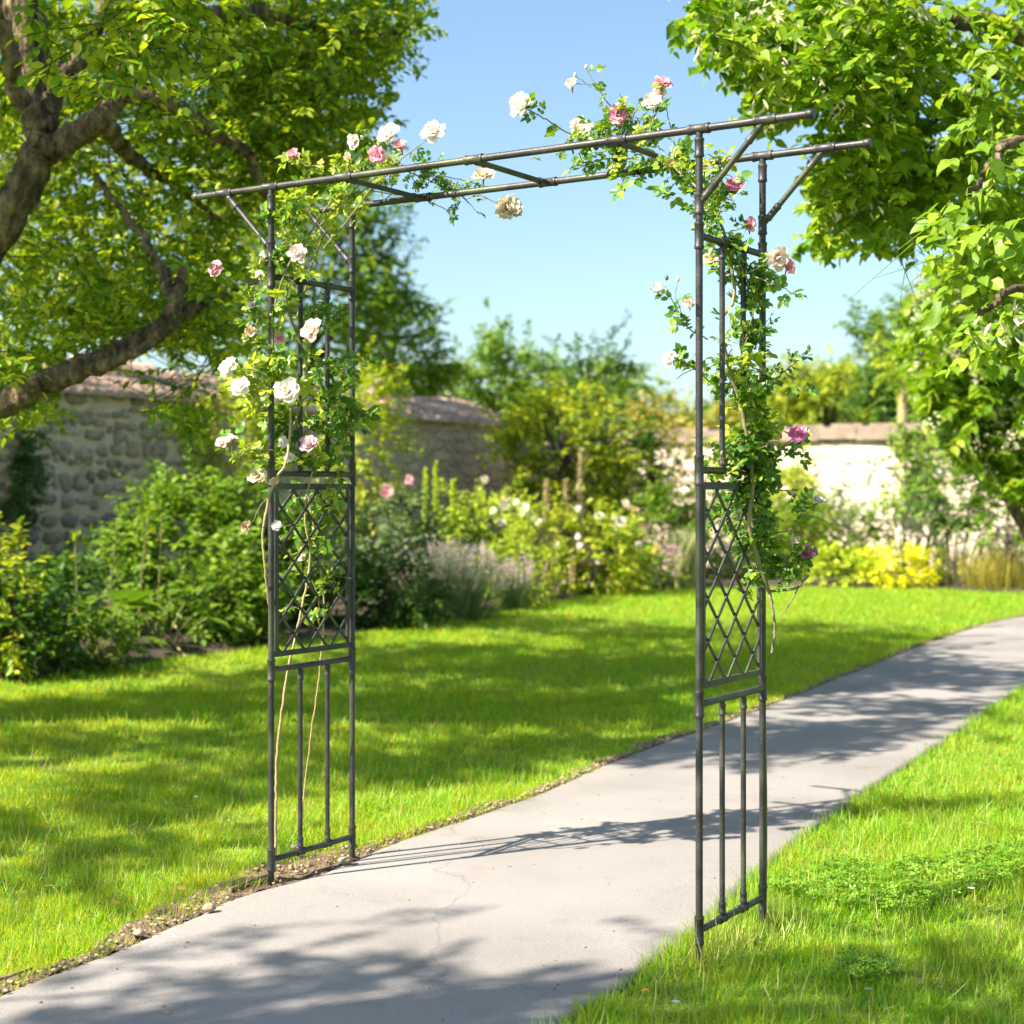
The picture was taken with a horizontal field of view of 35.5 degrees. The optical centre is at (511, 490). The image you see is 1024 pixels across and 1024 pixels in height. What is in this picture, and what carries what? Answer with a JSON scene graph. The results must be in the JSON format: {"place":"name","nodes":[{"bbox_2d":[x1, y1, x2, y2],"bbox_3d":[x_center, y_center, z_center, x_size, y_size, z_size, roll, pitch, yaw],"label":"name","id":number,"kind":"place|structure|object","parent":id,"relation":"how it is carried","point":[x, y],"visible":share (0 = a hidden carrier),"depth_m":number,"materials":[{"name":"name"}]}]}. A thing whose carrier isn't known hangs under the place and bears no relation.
{"place":"outdoors","nodes":[
{"label":"outdoors","id":0,"kind":"place"},
{"bbox_2d":[0,617,1023,1023],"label":"path","id":1,"kind":"structure","parent":0,"point":[496,911],"depth_m":4.94,"materials":[{"name":"concrete"}]},
{"bbox_2d":[202,903,215,911],"bbox_3d":[-0.893,1.230,4.729,0.043,0.026,0.037,0,0,0],"label":"stone","id":2,"kind":"object","parent":1,"relation":"on","point":[208,907],"visible":1,"depth_m":4.72,"materials":[{"name":"beige stone"}]},
{"bbox_2d":[338,856,352,863],"bbox_3d":[-0.553,1.231,5.328,0.052,0.024,0.040,0,0,0],"label":"stone","id":3,"kind":"object","parent":1,"relation":"on","point":[345,860],"visible":1,"depth_m":5.31,"materials":[{"name":"beige stone"}]},
{"bbox_2d":[0,666,863,992],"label":"gravel","id":4,"kind":"structure","parent":1,"relation":"on","point":[538,790],"depth_m":6.02,"materials":[{"name":"beige gravel"}]},
{"bbox_2d":[38,711,925,1019],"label":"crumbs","id":5,"kind":"object","parent":1,"relation":"on","point":[608,883],"visible":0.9,"depth_m":5.06,"materials":[{"name":"brown"}]},
{"bbox_2d":[0,579,1023,1023],"bbox_3d":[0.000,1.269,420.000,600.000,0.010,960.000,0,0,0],"label":"lawn","id":6,"kind":"structure","parent":0,"point":[568,759],"depth_m":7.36,"materials":[{"name":"plant"}]},
{"bbox_2d":[0,350,218,614],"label":"stone wall","id":7,"kind":"structure","parent":6,"relation":"on","point":[109,432],"depth_m":16.19,"materials":[{"name":"stone"}]},
{"bbox_2d":[0,423,59,611],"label":"creeper","id":8,"kind":"object","parent":7,"relation":"attached to","point":[29,445],"visible":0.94,"depth_m":15.19,"materials":[{"name":"green plant"}]},
{"bbox_2d":[0,0,391,378],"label":"broadleaf tree","id":9,"kind":"object","parent":6,"relation":"on","point":[4,168],"visible":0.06,"depth_m":20.15,"materials":[{"name":"green plant"}]},
{"bbox_2d":[0,0,447,471],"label":"broadleaf tree","id":10,"kind":"object","parent":6,"relation":"on","point":[295,81],"visible":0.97,"depth_m":8.34,"materials":[{"name":"green plant"}]},
{"bbox_2d":[187,139,443,395],"bbox_3d":[-3.334,-2.458,26.904,4.478,7.670,3.992,0,0,0],"label":"broadleaf tree","id":11,"kind":"object","parent":6,"relation":"on","point":[383,299],"visible":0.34,"depth_m":26.44,"materials":[{"name":"green plant"}]},
{"bbox_2d":[160,371,509,592],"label":"stone wall","id":12,"kind":"structure","parent":6,"relation":"on","point":[446,432],"depth_m":22.17,"materials":[{"name":"stone"}]},
{"bbox_2d":[320,244,470,398],"bbox_3d":[-2.085,-1.576,29.033,2.418,5.898,2.302,0,0,45],"label":"broadleaf tree","id":13,"kind":"object","parent":6,"relation":"on","point":[435,368],"visible":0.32,"depth_m":28.83,"materials":[{"name":"green plant"}]},
{"bbox_2d":[385,351,478,424],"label":"broadleaf tree","id":14,"kind":"object","parent":6,"relation":"on","point":[451,384],"visible":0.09,"depth_m":29.94,"materials":[{"name":"green plant"}]},
{"bbox_2d":[431,297,581,458],"bbox_3d":[-0.235,-1.317,33.109,3.523,5.382,2.638,0,0,0],"label":"broadleaf tree","id":15,"kind":"object","parent":6,"relation":"on","point":[491,355],"visible":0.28,"depth_m":32.75,"materials":[{"name":"green plant"}]},
{"bbox_2d":[0,614,1023,995],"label":"soil edge","id":16,"kind":"object","parent":6,"relation":"on","point":[320,868],"visible":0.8,"depth_m":5.14,"materials":[{"name":"brown soil"}]},
{"bbox_2d":[0,966,32,980],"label":"twig","id":17,"kind":"object","parent":16,"relation":"on","point":[12,974],"visible":0.98,"depth_m":4.08,"materials":[{"name":"brown wood"}]},
{"bbox_2d":[133,928,145,935],"bbox_3d":[-1.039,1.232,4.463,0.032,0.022,0.030,0,0,42],"label":"stone","id":18,"kind":"object","parent":16,"relation":"on","point":[139,932],"visible":1,"depth_m":4.46,"materials":[{"name":"beige stone"}]},
{"bbox_2d":[228,874,267,890],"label":"twig","id":19,"kind":"object","parent":16,"relation":"on","point":[248,881],"visible":0.98,"depth_m":5.04,"materials":[{"name":"brown wood"}]},
{"bbox_2d":[300,869,308,873],"bbox_3d":[-0.670,1.234,5.184,0.025,0.017,0.023,0,0,40],"label":"stone","id":20,"kind":"object","parent":16,"relation":"on","point":[304,871],"visible":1,"depth_m":5.18,"materials":[{"name":"beige stone"}]},
{"bbox_2d":[42,734,1016,927],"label":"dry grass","id":21,"kind":"structure","parent":6,"relation":"on","point":[256,789],"depth_m":5.73,"materials":[{"name":"brown plant"}]},
{"bbox_2d":[191,108,872,964],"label":"garden arch","id":22,"kind":"structure","parent":6,"relation":"on","point":[701,470],"depth_m":4.62,"materials":[{"name":"metal"}]},
{"bbox_2d":[205,120,522,869],"bbox_3d":[-0.462,0.025,5.198,1.000,2.443,0.570,0,0,0],"label":"climbing rose","id":23,"kind":"object","parent":22,"relation":"attached to","point":[288,389],"visible":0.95,"depth_m":5.20,"materials":[{"name":"plant"}]},
{"bbox_2d":[509,64,832,922],"bbox_3d":[0.353,0.005,4.615,1.049,2.518,0.539,0,0,34],"label":"climbing rose","id":24,"kind":"object","parent":22,"relation":"attached to","point":[757,456],"visible":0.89,"depth_m":4.53,"materials":[{"name":"plant"}]},
{"bbox_2d":[506,337,597,458],"bbox_3d":[0.758,-1.035,36.173,2.404,4.830,2.252,0,0,-26],"label":"broadleaf tree","id":25,"kind":"object","parent":6,"relation":"on","point":[551,378],"visible":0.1,"depth_m":35.76,"materials":[{"name":"green plant"}]},
{"bbox_2d":[505,442,612,567],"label":"stone wall","id":26,"kind":"structure","parent":6,"relation":"on","point":[590,555],"depth_m":24.82,"materials":[{"name":"beige stone"}]},
{"bbox_2d":[279,352,878,431],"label":"treeline","id":27,"kind":"object","parent":6,"relation":"on","point":[621,385],"visible":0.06,"depth_m":94.54,"materials":[{"name":"green plant"}]},
{"bbox_2d":[535,310,649,442],"bbox_3d":[1.538,-1.060,31.099,2.232,4.867,2.239,0,0,0],"label":"broadleaf tree","id":28,"kind":"object","parent":6,"relation":"on","point":[605,371],"visible":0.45,"depth_m":30.60,"materials":[{"name":"green plant"}]},
{"bbox_2d":[615,385,710,429],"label":"broadleaf tree","id":29,"kind":"object","parent":6,"relation":"on","point":[636,410],"visible":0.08,"depth_m":28.98,"materials":[{"name":"green plant"}]},
{"bbox_2d":[678,388,767,429],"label":"broadleaf tree","id":30,"kind":"object","parent":6,"relation":"on","point":[713,422],"visible":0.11,"depth_m":39.71,"materials":[{"name":"green plant"}]},
{"bbox_2d":[607,423,1023,573],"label":"stone wall","id":31,"kind":"structure","parent":6,"relation":"on","point":[849,472],"depth_m":23.74,"materials":[{"name":"beige stone"}]},
{"bbox_2d":[770,466,819,540],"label":"creeper","id":32,"kind":"object","parent":31,"relation":"attached to","point":[792,470],"visible":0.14,"depth_m":24.13,"materials":[{"name":"green plant"}]},
{"bbox_2d":[866,414,954,539],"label":"creeper","id":33,"kind":"object","parent":31,"relation":"attached to","point":[906,494],"visible":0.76,"depth_m":23.15,"materials":[{"name":"green plant"}]},
{"bbox_2d":[728,344,915,441],"bbox_3d":[6.140,-0.717,31.015,3.476,4.184,2.934,0,0,45],"label":"broadleaf tree","id":34,"kind":"object","parent":6,"relation":"on","point":[803,408],"visible":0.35,"depth_m":30.52,"materials":[{"name":"green plant"}]},
{"bbox_2d":[666,0,1023,385],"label":"linden tree","id":35,"kind":"object","parent":6,"relation":"on","point":[836,63],"visible":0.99,"depth_m":6.91,"materials":[{"name":"green plant"}]},
{"bbox_2d":[827,288,918,422],"bbox_3d":[7.913,-1.482,33.965,2.117,5.736,2.032,0,0,-32],"label":"broadleaf tree","id":36,"kind":"object","parent":6,"relation":"on","point":[875,317],"visible":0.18,"depth_m":34.03,"materials":[{"name":"green plant"}]},
{"bbox_2d":[844,327,919,423],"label":"broadleaf tree","id":37,"kind":"object","parent":6,"relation":"on","point":[889,413],"visible":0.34,"depth_m":28.99,"materials":[{"name":"green plant"}]},
{"bbox_2d":[862,333,911,422],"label":"broadleaf tree","id":38,"kind":"object","parent":6,"relation":"on","point":[902,410],"visible":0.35,"depth_m":26.93,"materials":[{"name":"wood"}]},
{"bbox_2d":[767,834,1023,981],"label":"clover","id":39,"kind":"object","parent":6,"relation":"on","point":[867,960],"visible":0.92,"depth_m":5.05,"materials":[{"name":"green plant"}]},
{"bbox_2d":[854,218,1023,548],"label":"broadleaf tree","id":40,"kind":"object","parent":6,"relation":"on","point":[971,422],"visible":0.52,"depth_m":12.81,"materials":[{"name":"green plant"}]},
{"bbox_2d":[0,565,1023,682],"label":"flower bed soil","id":41,"kind":"structure","parent":0,"point":[305,631],"depth_m":14.27,"materials":[{"name":"brown soil"}]},
{"bbox_2d":[0,511,60,682],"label":"border plant","id":42,"kind":"object","parent":41,"relation":"on","point":[8,655],"visible":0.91,"depth_m":10.52,"materials":[{"name":"green plant"}]},
{"bbox_2d":[0,553,111,682],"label":"leafy shrub","id":43,"kind":"object","parent":41,"relation":"on","point":[44,627],"visible":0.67,"depth_m":10.69,"materials":[{"name":"green plant"}]},
{"bbox_2d":[66,529,81,632],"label":"tall stalk","id":44,"kind":"object","parent":41,"relation":"on","point":[75,533],"visible":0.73,"depth_m":12.20,"materials":[{"name":"plant"}]},
{"bbox_2d":[9,540,188,636],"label":"leafy shrub","id":45,"kind":"object","parent":41,"relation":"on","point":[62,567],"visible":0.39,"depth_m":13.32,"materials":[{"name":"green plant"}]},
{"bbox_2d":[49,601,163,672],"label":"leafy shrub","id":46,"kind":"object","parent":41,"relation":"on","point":[106,626],"visible":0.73,"depth_m":11.21,"materials":[{"name":"green plant"}]},
{"bbox_2d":[47,588,174,654],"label":"hosta","id":47,"kind":"object","parent":41,"relation":"on","point":[132,597],"visible":0.49,"depth_m":11.96,"materials":[{"name":"green plant"}]},
{"bbox_2d":[102,503,126,643],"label":"tall stalk","id":48,"kind":"object","parent":41,"relation":"on","point":[119,509],"visible":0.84,"depth_m":12.50,"materials":[{"name":"plant"}]},
{"bbox_2d":[138,505,156,640],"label":"tall stalk","id":49,"kind":"object","parent":41,"relation":"on","point":[149,512],"visible":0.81,"depth_m":12.80,"materials":[{"name":"plant"}]},
{"bbox_2d":[152,496,170,629],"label":"tall stalk","id":50,"kind":"object","parent":41,"relation":"on","point":[161,589],"visible":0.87,"depth_m":12.70,"materials":[{"name":"plant"}]},
{"bbox_2d":[93,583,230,647],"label":"hosta","id":51,"kind":"object","parent":41,"relation":"on","point":[153,617],"visible":0.64,"depth_m":12.39,"materials":[{"name":"green plant"}]},
{"bbox_2d":[158,627,185,657],"bbox_3d":[-2.574,1.154,12.173,0.034,0.194,0.561,0,0,-34],"label":"cane","id":52,"kind":"object","parent":41,"relation":"on","point":[171,641],"visible":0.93,"depth_m":12.21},
{"bbox_2d":[174,624,188,648],"bbox_3d":[-2.525,1.143,12.312,0.105,0.213,0.237,0,0,-24],"label":"cane","id":53,"kind":"object","parent":41,"relation":"on","point":[180,635],"visible":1,"depth_m":12.24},
{"bbox_2d":[71,448,330,632],"bbox_3d":[-2.688,0.573,14.311,2.191,1.887,1.934,0,0,0],"label":"leafy shrub","id":54,"kind":"object","parent":41,"relation":"on","point":[217,509],"visible":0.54,"depth_m":13.88,"materials":[{"name":"green plant"}]},
{"bbox_2d":[152,517,299,647],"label":"leafy shrub","id":55,"kind":"object","parent":41,"relation":"on","point":[255,608],"visible":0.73,"depth_m":12.88,"materials":[{"name":"green plant"}]},
{"bbox_2d":[176,354,292,554],"bbox_3d":[-3.075,-0.138,17.602,1.347,2.848,1.078,0,0,0],"label":"leafy shrub","id":56,"kind":"object","parent":41,"relation":"on","point":[251,455],"visible":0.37,"depth_m":17.41,"materials":[{"name":"green plant"}]},
{"bbox_2d":[183,460,384,622],"bbox_3d":[-2.023,0.614,14.606,1.572,1.832,1.763,0,0,42],"label":"leafy shrub","id":57,"kind":"object","parent":41,"relation":"on","point":[327,519],"visible":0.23,"depth_m":14.46,"materials":[{"name":"green plant"}]},
{"bbox_2d":[310,334,429,600],"bbox_3d":[-1.556,-0.192,17.215,1.296,2.957,1.192,0,0,-29],"label":"rose bush","id":58,"kind":"object","parent":41,"relation":"on","point":[376,391],"visible":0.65,"depth_m":17.13,"materials":[{"name":"green plant"}]},
{"bbox_2d":[317,541,458,631],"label":"leafy shrub","id":59,"kind":"object","parent":41,"relation":"on","point":[408,613],"visible":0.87,"depth_m":14.57,"materials":[{"name":"green plant"}]},
{"bbox_2d":[328,475,457,610],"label":"peony bush","id":60,"kind":"object","parent":41,"relation":"on","point":[388,494],"visible":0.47,"depth_m":15.99,"materials":[{"name":"green plant"}]},
{"bbox_2d":[420,467,431,532],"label":"flower spire","id":61,"kind":"structure","parent":41,"relation":"on","point":[425,473],"depth_m":18.19,"materials":[{"name":"plant"}]},
{"bbox_2d":[429,460,439,527],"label":"flower spire","id":62,"kind":"structure","parent":41,"relation":"on","point":[435,484],"depth_m":18.39,"materials":[{"name":"plant"}]},
{"bbox_2d":[390,494,509,595],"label":"leafy shrub","id":63,"kind":"object","parent":41,"relation":"on","point":[451,530],"visible":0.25,"depth_m":17.89,"materials":[{"name":"green plant"}]},
{"bbox_2d":[446,477,459,546],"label":"flower spire","id":64,"kind":"structure","parent":41,"relation":"on","point":[453,489],"depth_m":18.59,"materials":[{"name":"plant"}]},
{"bbox_2d":[375,534,539,623],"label":"lavender","id":65,"kind":"object","parent":41,"relation":"on","point":[462,588],"visible":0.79,"depth_m":15.40,"materials":[{"name":"green plant"}]},
{"bbox_2d":[406,474,560,591],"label":"rose bush","id":66,"kind":"object","parent":41,"relation":"on","point":[490,511],"visible":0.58,"depth_m":19.03,"materials":[{"name":"green plant"}]},
{"bbox_2d":[467,487,573,608],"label":"leafy shrub","id":67,"kind":"object","parent":41,"relation":"on","point":[496,546],"visible":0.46,"depth_m":17.29,"materials":[{"name":"green plant"}]},
{"bbox_2d":[483,556,565,610],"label":"lavender","id":68,"kind":"object","parent":41,"relation":"on","point":[519,601],"visible":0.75,"depth_m":16.73,"materials":[{"name":"green plant"}]},
{"bbox_2d":[542,479,550,583],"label":"flower spire","id":69,"kind":"structure","parent":41,"relation":"on","point":[546,485],"depth_m":19.89,"materials":[{"name":"plant"}]},
{"bbox_2d":[550,529,557,591],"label":"flower spire","id":70,"kind":"structure","parent":41,"relation":"on","point":[554,534],"depth_m":18.89,"materials":[{"name":"plant"}]},
{"bbox_2d":[468,372,663,576],"bbox_3d":[0.751,-0.146,22.313,2.569,3.038,2.050,0,0,26],"label":"tree","id":71,"kind":"object","parent":41,"relation":"on","point":[513,433],"visible":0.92,"depth_m":22.11,"materials":[{"name":"green plant"}]},
{"bbox_2d":[574,447,586,568],"bbox_3d":[0.851,0.359,20.093,0.177,1.811,0.193,0,0,0],"label":"wooden post","id":72,"kind":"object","parent":41,"relation":"on","point":[580,470],"depth_m":20.09,"materials":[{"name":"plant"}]},
{"bbox_2d":[525,481,662,597],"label":"rose bush","id":73,"kind":"object","parent":41,"relation":"on","point":[621,579],"visible":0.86,"depth_m":19.14,"materials":[{"name":"green plant"}]},
{"bbox_2d":[553,397,692,571],"bbox_3d":[1.580,-0.041,23.176,1.825,2.656,1.646,0,0,40],"label":"leafy shrub","id":74,"kind":"object","parent":41,"relation":"on","point":[647,437],"visible":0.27,"depth_m":23.14,"materials":[{"name":"green plant"}]},
{"bbox_2d":[603,491,669,588],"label":"rose bush","id":75,"kind":"object","parent":41,"relation":"on","point":[636,509],"visible":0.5,"depth_m":20.17,"materials":[{"name":"green plant"}]},
{"bbox_2d":[649,539,675,582],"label":"flower clump","id":76,"kind":"object","parent":41,"relation":"on","point":[654,549],"visible":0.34,"depth_m":20.83,"materials":[{"name":"yellow plant"}]},
{"bbox_2d":[634,542,691,590],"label":"flower clump","id":77,"kind":"object","parent":41,"relation":"on","point":[668,573],"visible":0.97,"depth_m":20.00,"materials":[{"name":"pink plant"}]},
{"bbox_2d":[605,470,722,578],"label":"leafy shrub","id":78,"kind":"object","parent":41,"relation":"on","point":[654,497],"visible":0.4,"depth_m":21.45,"materials":[{"name":"green plant"}]},
{"bbox_2d":[610,398,729,564],"bbox_3d":[2.318,-0.042,23.832,1.985,2.659,1.628,0,0,0],"label":"leafy shrub","id":79,"kind":"object","parent":41,"relation":"on","point":[688,454],"visible":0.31,"depth_m":23.63,"materials":[{"name":"green plant"}]},
{"bbox_2d":[648,524,712,589],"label":"ornamental grass","id":80,"kind":"object","parent":41,"relation":"on","point":[687,554],"depth_m":20.29,"materials":[{"name":"green plant"}]},
{"bbox_2d":[646,480,777,578],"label":"leafy shrub","id":81,"kind":"object","parent":41,"relation":"on","point":[717,558],"visible":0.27,"depth_m":22.19,"materials":[{"name":"green plant"}]},
{"bbox_2d":[755,439,842,570],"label":"leafy shrub","id":82,"kind":"object","parent":41,"relation":"on","point":[787,478],"visible":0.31,"depth_m":23.36,"materials":[{"name":"green plant"}]},
{"bbox_2d":[767,484,899,577],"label":"leafy shrub","id":83,"kind":"object","parent":41,"relation":"on","point":[865,519],"visible":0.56,"depth_m":22.48,"materials":[{"name":"green plant"}]},
{"bbox_2d":[792,537,896,587],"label":"leafy shrub","id":84,"kind":"object","parent":41,"relation":"on","point":[831,549],"visible":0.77,"depth_m":20.78,"materials":[{"name":"yellow plant"}]},
{"bbox_2d":[853,540,941,589],"bbox_3d":[4.974,1.059,20.547,1.159,0.844,1.115,0,0,0],"label":"spurge","id":85,"kind":"object","parent":41,"relation":"on","point":[912,556],"visible":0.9,"depth_m":20.41,"materials":[{"name":"yellow plant"}]},
{"bbox_2d":[888,516,950,579],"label":"iris","id":86,"kind":"object","parent":41,"relation":"on","point":[903,563],"visible":0.42,"depth_m":21.53,"materials":[{"name":"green plant"}]},
{"bbox_2d":[915,546,964,583],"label":"leafy shrub","id":87,"kind":"object","parent":41,"relation":"on","point":[939,572],"visible":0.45,"depth_m":20.79,"materials":[{"name":"green plant"}]},
{"bbox_2d":[903,454,1005,586],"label":"rose bush","id":88,"kind":"object","parent":41,"relation":"on","point":[954,524],"visible":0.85,"depth_m":20.27,"materials":[{"name":"green plant"}]},
{"bbox_2d":[920,516,1000,578],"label":"iris","id":89,"kind":"object","parent":41,"relation":"on","point":[942,547],"visible":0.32,"depth_m":21.40,"materials":[{"name":"green plant"}]},
{"bbox_2d":[935,540,1023,592],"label":"ornamental grass","id":90,"kind":"object","parent":41,"relation":"on","point":[990,570],"depth_m":19.97,"materials":[{"name":"yellow plant"}]},
{"bbox_2d":[953,473,1023,587],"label":"rose bush","id":91,"kind":"object","parent":41,"relation":"on","point":[980,513],"visible":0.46,"depth_m":19.99,"materials":[{"name":"green plant"}]},
{"bbox_2d":[976,528,1023,556],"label":"flower clump","id":92,"kind":"object","parent":41,"relation":"on","point":[1001,541],"visible":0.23,"depth_m":20.99,"materials":[{"name":"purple plant"}]},
{"bbox_2d":[0,0,1023,413],"label":"sky","id":93,"kind":"structure","parent":0,"point":[576,258],"materials":[{"name":"blue"}]},
{"bbox_2d":[560,478,570,582],"bbox_3d":[0.688,0.554,20.006,0.164,1.419,0.143,0,0,0],"label":"wooden post","id":94,"kind":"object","parent":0,"point":[566,498],"depth_m":19.99,"materials":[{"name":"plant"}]},
{"bbox_2d":[567,555,578,595],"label":"flower spire","id":95,"kind":"structure","parent":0,"point":[572,574],"depth_m":18.79,"materials":[{"name":"plant"}]},
{"bbox_2d":[570,403,856,444],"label":"hill","id":96,"kind":"structure","parent":0,"point":[626,424],"depth_m":131.87,"materials":[{"name":"green plant"}]}
]}

